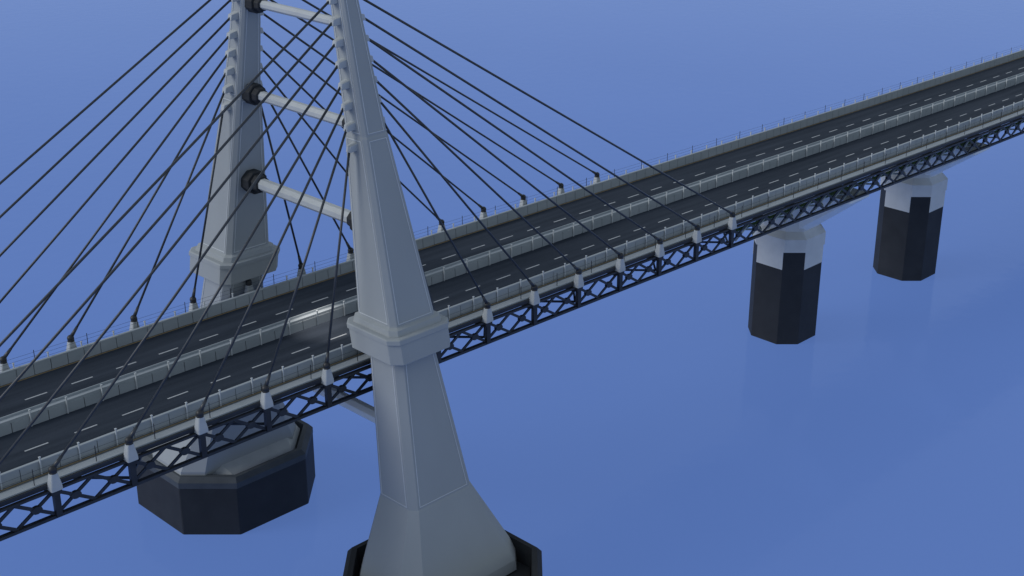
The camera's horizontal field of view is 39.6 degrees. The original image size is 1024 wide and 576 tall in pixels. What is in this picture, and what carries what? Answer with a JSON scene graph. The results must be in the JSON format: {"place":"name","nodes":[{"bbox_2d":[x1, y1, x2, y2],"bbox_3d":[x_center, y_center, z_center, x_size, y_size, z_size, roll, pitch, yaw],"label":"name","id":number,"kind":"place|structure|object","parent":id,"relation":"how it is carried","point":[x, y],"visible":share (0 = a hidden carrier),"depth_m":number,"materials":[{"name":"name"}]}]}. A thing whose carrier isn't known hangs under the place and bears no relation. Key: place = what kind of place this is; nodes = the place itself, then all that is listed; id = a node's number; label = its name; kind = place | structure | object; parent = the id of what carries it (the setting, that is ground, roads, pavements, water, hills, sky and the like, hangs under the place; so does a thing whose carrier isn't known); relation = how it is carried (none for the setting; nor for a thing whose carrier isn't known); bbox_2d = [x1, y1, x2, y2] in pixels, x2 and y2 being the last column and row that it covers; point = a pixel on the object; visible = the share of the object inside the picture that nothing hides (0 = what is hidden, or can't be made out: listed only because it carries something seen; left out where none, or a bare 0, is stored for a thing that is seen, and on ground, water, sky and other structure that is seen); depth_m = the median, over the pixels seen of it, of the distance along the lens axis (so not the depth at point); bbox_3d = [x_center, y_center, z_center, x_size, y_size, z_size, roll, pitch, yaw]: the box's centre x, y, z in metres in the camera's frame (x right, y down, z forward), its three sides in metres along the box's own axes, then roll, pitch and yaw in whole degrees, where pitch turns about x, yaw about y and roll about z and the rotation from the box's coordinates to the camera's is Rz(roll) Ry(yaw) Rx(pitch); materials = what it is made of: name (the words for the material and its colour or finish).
{"place":"outdoors","nodes":[
{"label":"outdoors","id":0,"kind":"place"},
{"bbox_2d":[0,0,1023,575],"bbox_3d":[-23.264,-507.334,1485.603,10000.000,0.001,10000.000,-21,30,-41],"label":"water","id":1,"kind":"structure","parent":0,"point":[682,422],"depth_m":257.08,"materials":[{"name":"blue liquid"}]},
{"bbox_2d":[136,420,314,534],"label":"tower caisson","id":2,"kind":"object","parent":1,"relation":"in","point":[252,490],"visible":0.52,"depth_m":184.29,"materials":[{"name":"concrete"}]},
{"bbox_2d":[343,530,542,575],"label":"tower caisson","id":3,"kind":"object","parent":1,"relation":"in","point":[529,558],"visible":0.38,"depth_m":163.10,"materials":[{"name":"black concrete"}]},
{"bbox_2d":[153,0,516,575],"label":"bridge tower","id":4,"kind":"structure","parent":3,"relation":"on","point":[434,516],"depth_m":155.77,"materials":[{"name":"concrete"}]},
{"bbox_2d":[0,0,210,184],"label":"stay cable","id":5,"kind":"object","parent":4,"relation":"attached to","point":[102,94],"depth_m":149.69,"materials":[{"name":"black metal"}]},
{"bbox_2d":[0,36,227,302],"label":"stay cable","id":6,"kind":"object","parent":4,"relation":"attached to","point":[111,172],"visible":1,"depth_m":154.61,"materials":[{"name":"black metal"}]},
{"bbox_2d":[3,54,226,357],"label":"stay cable","id":7,"kind":"object","parent":4,"relation":"attached to","point":[6,354],"visible":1,"depth_m":156.82,"materials":[{"name":"black metal"}]},
{"bbox_2d":[0,17,229,256],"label":"stay cable","id":8,"kind":"object","parent":4,"relation":"attached to","point":[112,139],"visible":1,"depth_m":153.04,"materials":[{"name":"black metal"}]},
{"bbox_2d":[0,0,230,217],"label":"stay cable","id":9,"kind":"object","parent":4,"relation":"attached to","point":[111,111],"visible":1,"depth_m":151.51,"materials":[{"name":"black metal"}]},
{"bbox_2d":[70,73,225,335],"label":"stay cable","id":10,"kind":"object","parent":4,"relation":"attached to","point":[73,332],"visible":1,"depth_m":159.86,"materials":[{"name":"black metal"}]},
{"bbox_2d":[0,1,328,346],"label":"stay cable","id":11,"kind":"object","parent":4,"relation":"attached to","point":[47,295],"visible":1,"depth_m":134.38,"materials":[{"name":"black metal"}]},
{"bbox_2d":[0,22,331,400],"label":"stay cable","id":12,"kind":"object","parent":4,"relation":"attached to","point":[7,390],"visible":1,"depth_m":135.03,"materials":[{"name":"black metal"}]},
{"bbox_2d":[0,44,334,464],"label":"stay cable","id":13,"kind":"object","parent":4,"relation":"attached to","point":[160,261],"visible":1,"depth_m":135.84,"materials":[{"name":"black metal"}]},
{"bbox_2d":[133,91,224,315],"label":"stay cable","id":14,"kind":"object","parent":4,"relation":"attached to","point":[173,218],"visible":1,"depth_m":163.07,"materials":[{"name":"black metal"}]},
{"bbox_2d":[192,114,223,296],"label":"stay cable","id":15,"kind":"object","parent":4,"relation":"attached to","point":[206,214],"visible":0.9,"depth_m":166.26,"materials":[{"name":"black metal"}]},
{"bbox_2d":[199,108,342,410],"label":"stay cable","id":16,"kind":"object","parent":4,"relation":"attached to","point":[202,406],"visible":1,"depth_m":144.50,"materials":[{"name":"black metal"}]},
{"bbox_2d":[262,107,301,263],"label":"stay cable","id":17,"kind":"object","parent":4,"relation":"attached to","point":[285,203],"visible":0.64,"depth_m":172.75,"materials":[{"name":"black metal"}]},
{"bbox_2d":[264,71,345,172],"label":"stay cable","id":18,"kind":"object","parent":4,"relation":"attached to","point":[304,120],"visible":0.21,"depth_m":172.74,"materials":[{"name":"black metal"}]},
{"bbox_2d":[264,129,346,385],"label":"stay cable","id":19,"kind":"object","parent":4,"relation":"attached to","point":[303,265],"visible":1,"depth_m":147.47,"materials":[{"name":"black metal"}]},
{"bbox_2d":[271,105,350,248],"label":"stay cable","id":20,"kind":"object","parent":4,"relation":"attached to","point":[309,174],"visible":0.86,"depth_m":174.80,"materials":[{"name":"black metal"}]},
{"bbox_2d":[262,50,441,220],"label":"stay cable","id":21,"kind":"object","parent":4,"relation":"attached to","point":[322,107],"visible":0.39,"depth_m":170.99,"materials":[{"name":"black metal"}]},
{"bbox_2d":[263,32,483,208],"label":"stay cable","id":22,"kind":"object","parent":4,"relation":"attached to","point":[339,93],"visible":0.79,"depth_m":183.13,"materials":[{"name":"black metal"}]},
{"bbox_2d":[264,13,523,196],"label":"stay cable","id":23,"kind":"object","parent":4,"relation":"attached to","point":[382,97],"visible":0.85,"depth_m":183.00,"materials":[{"name":"black metal"}]},
{"bbox_2d":[269,0,560,185],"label":"stay cable","id":24,"kind":"object","parent":4,"relation":"attached to","point":[428,100],"visible":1,"depth_m":189.32,"materials":[{"name":"black metal"}]},
{"bbox_2d":[385,123,487,303],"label":"stay cable","id":25,"kind":"object","parent":4,"relation":"attached to","point":[436,214],"visible":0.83,"depth_m":159.25,"materials":[{"name":"black metal"}]},
{"bbox_2d":[302,0,596,174],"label":"stay cable","id":26,"kind":"object","parent":4,"relation":"attached to","point":[442,82],"visible":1,"depth_m":190.05,"materials":[{"name":"black metal"}]},
{"bbox_2d":[381,102,534,286],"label":"stay cable","id":27,"kind":"object","parent":4,"relation":"attached to","point":[532,284],"visible":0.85,"depth_m":160.94,"materials":[{"name":"black metal"}]},
{"bbox_2d":[365,18,697,227],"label":"stay cable","id":28,"kind":"object","parent":4,"relation":"attached to","point":[509,109],"visible":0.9,"depth_m":167.12,"materials":[{"name":"black metal"}]},
{"bbox_2d":[363,0,732,214],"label":"stay cable","id":29,"kind":"object","parent":4,"relation":"attached to","point":[510,84],"visible":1,"depth_m":168.20,"materials":[{"name":"black metal"}]},
{"bbox_2d":[748,186,868,343],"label":"bridge pier","id":30,"kind":"structure","parent":1,"relation":"in","point":[785,279],"depth_m":234.87,"materials":[{"name":"white paint"},{"name":"black paint"}]},
{"bbox_2d":[873,141,989,280],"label":"bridge pier","id":31,"kind":"structure","parent":1,"relation":"in","point":[908,227],"depth_m":261.12,"materials":[{"name":"white paint"},{"name":"black paint"}]},
{"bbox_2d":[0,108,1023,507],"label":"bridge deck","id":32,"kind":"structure","parent":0,"point":[74,470],"depth_m":170.02,"materials":[{"name":"concrete"}]},
{"bbox_2d":[0,356,9,371],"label":"cable anchor","id":33,"kind":"object","parent":32,"relation":"attached to","point":[4,366],"visible":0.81,"depth_m":153.40,"materials":[{"name":"white metal"}]},
{"bbox_2d":[47,465,62,516],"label":"cable anchor","id":34,"kind":"object","parent":32,"relation":"attached to","point":[54,485],"visible":1,"depth_m":131.95,"materials":[{"name":"white metal"}]},
{"bbox_2d":[53,65,337,466],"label":"stay cable","id":35,"kind":"object","parent":34,"relation":"attached to","point":[57,461],"visible":1,"depth_m":138.27,"materials":[{"name":"black metal"}]},
{"bbox_2d":[66,335,76,350],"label":"cable anchor","id":36,"kind":"object","parent":32,"relation":"attached to","point":[70,340],"visible":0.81,"depth_m":158.64,"materials":[{"name":"white metal"}]},
{"bbox_2d":[123,436,138,486],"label":"cable anchor","id":37,"kind":"object","parent":32,"relation":"attached to","point":[131,458],"visible":1,"depth_m":137.19,"materials":[{"name":"white metal"}]},
{"bbox_2d":[129,87,340,437],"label":"stay cable","id":38,"kind":"object","parent":37,"relation":"attached to","point":[133,432],"visible":1,"depth_m":141.46,"materials":[{"name":"black metal"}]},
{"bbox_2d":[129,315,139,329],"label":"cable anchor","id":39,"kind":"object","parent":32,"relation":"attached to","point":[133,318],"visible":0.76,"depth_m":163.87,"materials":[{"name":"white metal"}]},
{"bbox_2d":[188,297,198,311],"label":"cable anchor","id":40,"kind":"object","parent":32,"relation":"attached to","point":[193,302],"visible":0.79,"depth_m":169.13,"materials":[{"name":"white metal"}]},
{"bbox_2d":[194,410,208,457],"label":"cable anchor","id":41,"kind":"object","parent":32,"relation":"attached to","point":[201,428],"visible":1,"depth_m":142.43,"materials":[{"name":"white metal"}]},
{"bbox_2d":[244,279,253,293],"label":"cable anchor","id":42,"kind":"object","parent":32,"relation":"attached to","point":[249,285],"visible":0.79,"depth_m":174.40,"materials":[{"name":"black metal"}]},
{"bbox_2d":[260,385,273,431],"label":"cable anchor","id":43,"kind":"object","parent":32,"relation":"attached to","point":[266,403],"visible":1,"depth_m":147.68,"materials":[{"name":"white metal"}]},
{"bbox_2d":[297,263,305,276],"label":"cable anchor","id":44,"kind":"object","parent":32,"relation":"attached to","point":[299,269],"visible":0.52,"depth_m":179.73,"materials":[{"name":"white metal"}]},
{"bbox_2d":[321,362,333,406],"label":"cable anchor","id":45,"kind":"object","parent":32,"relation":"attached to","point":[327,380],"visible":1,"depth_m":152.92,"materials":[{"name":"white metal"}]},
{"bbox_2d":[325,153,349,362],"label":"stay cable","id":46,"kind":"object","parent":45,"relation":"attached to","point":[337,261],"visible":1,"depth_m":150.36,"materials":[{"name":"black metal"}]},
{"bbox_2d":[346,247,353,260],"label":"cable anchor","id":47,"kind":"object","parent":32,"relation":"attached to","point":[351,257],"visible":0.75,"depth_m":184.90,"materials":[{"name":"white metal"}]},
{"bbox_2d":[436,351,440,362],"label":"cable anchor","id":48,"kind":"object","parent":32,"relation":"attached to","point":[438,354],"visible":0.02,"depth_m":164.41,"materials":[{"name":"black metal"}]},
{"bbox_2d":[418,251,434,310],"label":"stay cable","id":49,"kind":"object","parent":48,"relation":"attached to","point":[428,288],"depth_m":160.82,"materials":[{"name":"black metal"}]},
{"bbox_2d":[437,219,445,231],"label":"cable anchor","id":50,"kind":"object","parent":32,"relation":"attached to","point":[440,227],"visible":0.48,"depth_m":195.45,"materials":[{"name":"white metal"}]},
{"bbox_2d":[479,206,487,218],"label":"cable anchor","id":51,"kind":"object","parent":32,"relation":"attached to","point":[484,213],"visible":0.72,"depth_m":200.71,"materials":[{"name":"white metal"}]},
{"bbox_2d":[482,302,492,343],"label":"cable anchor","id":52,"kind":"object","parent":32,"relation":"attached to","point":[487,317],"visible":1,"depth_m":168.71,"materials":[{"name":"white metal"}]},
{"bbox_2d":[0,45,1021,370],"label":"wire railing","id":53,"kind":"object","parent":32,"relation":"on","point":[478,215],"visible":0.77,"depth_m":201.46,"materials":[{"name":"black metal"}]},
{"bbox_2d":[0,105,1022,492],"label":"wire railing","id":54,"kind":"object","parent":32,"relation":"on","point":[480,303],"visible":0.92,"depth_m":170.68,"materials":[{"name":"black metal"}]},
{"bbox_2d":[0,82,1023,473],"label":"road","id":55,"kind":"structure","parent":32,"relation":"on","point":[108,416],"depth_m":178.38,"materials":[{"name":"grey asphalt"}]},
{"bbox_2d":[0,57,1023,417],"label":"road","id":56,"kind":"structure","parent":32,"relation":"on","point":[90,371],"depth_m":191.37,"materials":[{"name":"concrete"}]},
{"bbox_2d":[0,117,1023,540],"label":"truss girder","id":57,"kind":"object","parent":32,"relation":"attached to","point":[114,479],"visible":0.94,"depth_m":170.35,"materials":[{"name":"metal"}]},
{"bbox_2d":[0,72,1023,436],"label":"concrete barrier","id":58,"kind":"object","parent":32,"relation":"on","point":[124,384],"visible":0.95,"depth_m":182.59,"materials":[{"name":"grey concrete"}]},
{"bbox_2d":[0,100,1023,489],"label":"concrete barrier","id":59,"kind":"object","parent":32,"relation":"on","point":[186,410],"visible":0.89,"depth_m":170.99,"materials":[{"name":"grey concrete"}]},
{"bbox_2d":[0,48,1023,385],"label":"concrete barrier","id":60,"kind":"object","parent":32,"relation":"on","point":[106,344],"visible":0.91,"depth_m":196.13,"materials":[{"name":"grey concrete"}]},
{"bbox_2d":[519,194,526,206],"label":"cable anchor","id":61,"kind":"object","parent":32,"relation":"attached to","point":[523,198],"visible":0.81,"depth_m":205.99,"materials":[{"name":"white metal"}]},
{"bbox_2d":[529,284,539,324],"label":"cable anchor","id":62,"kind":"object","parent":32,"relation":"attached to","point":[534,300],"visible":1,"depth_m":173.94,"materials":[{"name":"white metal"}]},
{"bbox_2d":[558,183,564,194],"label":"cable anchor","id":63,"kind":"object","parent":32,"relation":"attached to","point":[561,187],"visible":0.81,"depth_m":211.25,"materials":[{"name":"white metal"}]},
{"bbox_2d":[573,268,583,307],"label":"cable anchor","id":64,"kind":"object","parent":32,"relation":"attached to","point":[578,282],"visible":1,"depth_m":179.21,"materials":[{"name":"white metal"}]},
{"bbox_2d":[376,81,578,270],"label":"stay cable","id":65,"kind":"object","parent":64,"relation":"attached to","point":[576,268],"visible":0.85,"depth_m":162.56,"materials":[{"name":"black metal"}]},
{"bbox_2d":[593,172,600,183],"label":"cable anchor","id":66,"kind":"object","parent":32,"relation":"attached to","point":[596,179],"visible":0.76,"depth_m":216.55,"materials":[{"name":"white metal"}]},
{"bbox_2d":[615,252,625,291],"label":"cable anchor","id":67,"kind":"object","parent":32,"relation":"attached to","point":[620,267],"visible":1,"depth_m":184.50,"materials":[{"name":"white metal"}]},
{"bbox_2d":[373,59,620,255],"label":"stay cable","id":68,"kind":"object","parent":67,"relation":"attached to","point":[487,150],"visible":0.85,"depth_m":164.16,"materials":[{"name":"black metal"}]},
{"bbox_2d":[654,238,664,275],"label":"cable anchor","id":69,"kind":"object","parent":32,"relation":"attached to","point":[659,252],"visible":1,"depth_m":189.76,"materials":[{"name":"white metal"}]},
{"bbox_2d":[369,38,659,240],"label":"stay cable","id":70,"kind":"object","parent":69,"relation":"attached to","point":[496,127],"visible":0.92,"depth_m":165.51,"materials":[{"name":"black metal"}]},
{"bbox_2d":[692,224,701,261],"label":"cable anchor","id":71,"kind":"object","parent":32,"relation":"attached to","point":[697,239],"visible":1,"depth_m":195.06,"materials":[{"name":"white metal"}]},
{"bbox_2d":[727,211,736,247],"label":"cable anchor","id":72,"kind":"object","parent":32,"relation":"attached to","point":[732,225],"visible":1,"depth_m":200.29,"materials":[{"name":"white metal"}]},
{"bbox_2d":[728,121,1023,234],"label":"truss","id":73,"kind":"object","parent":32,"relation":"attached to","point":[847,188],"visible":0.51,"depth_m":226.75,"materials":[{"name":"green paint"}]}
]}

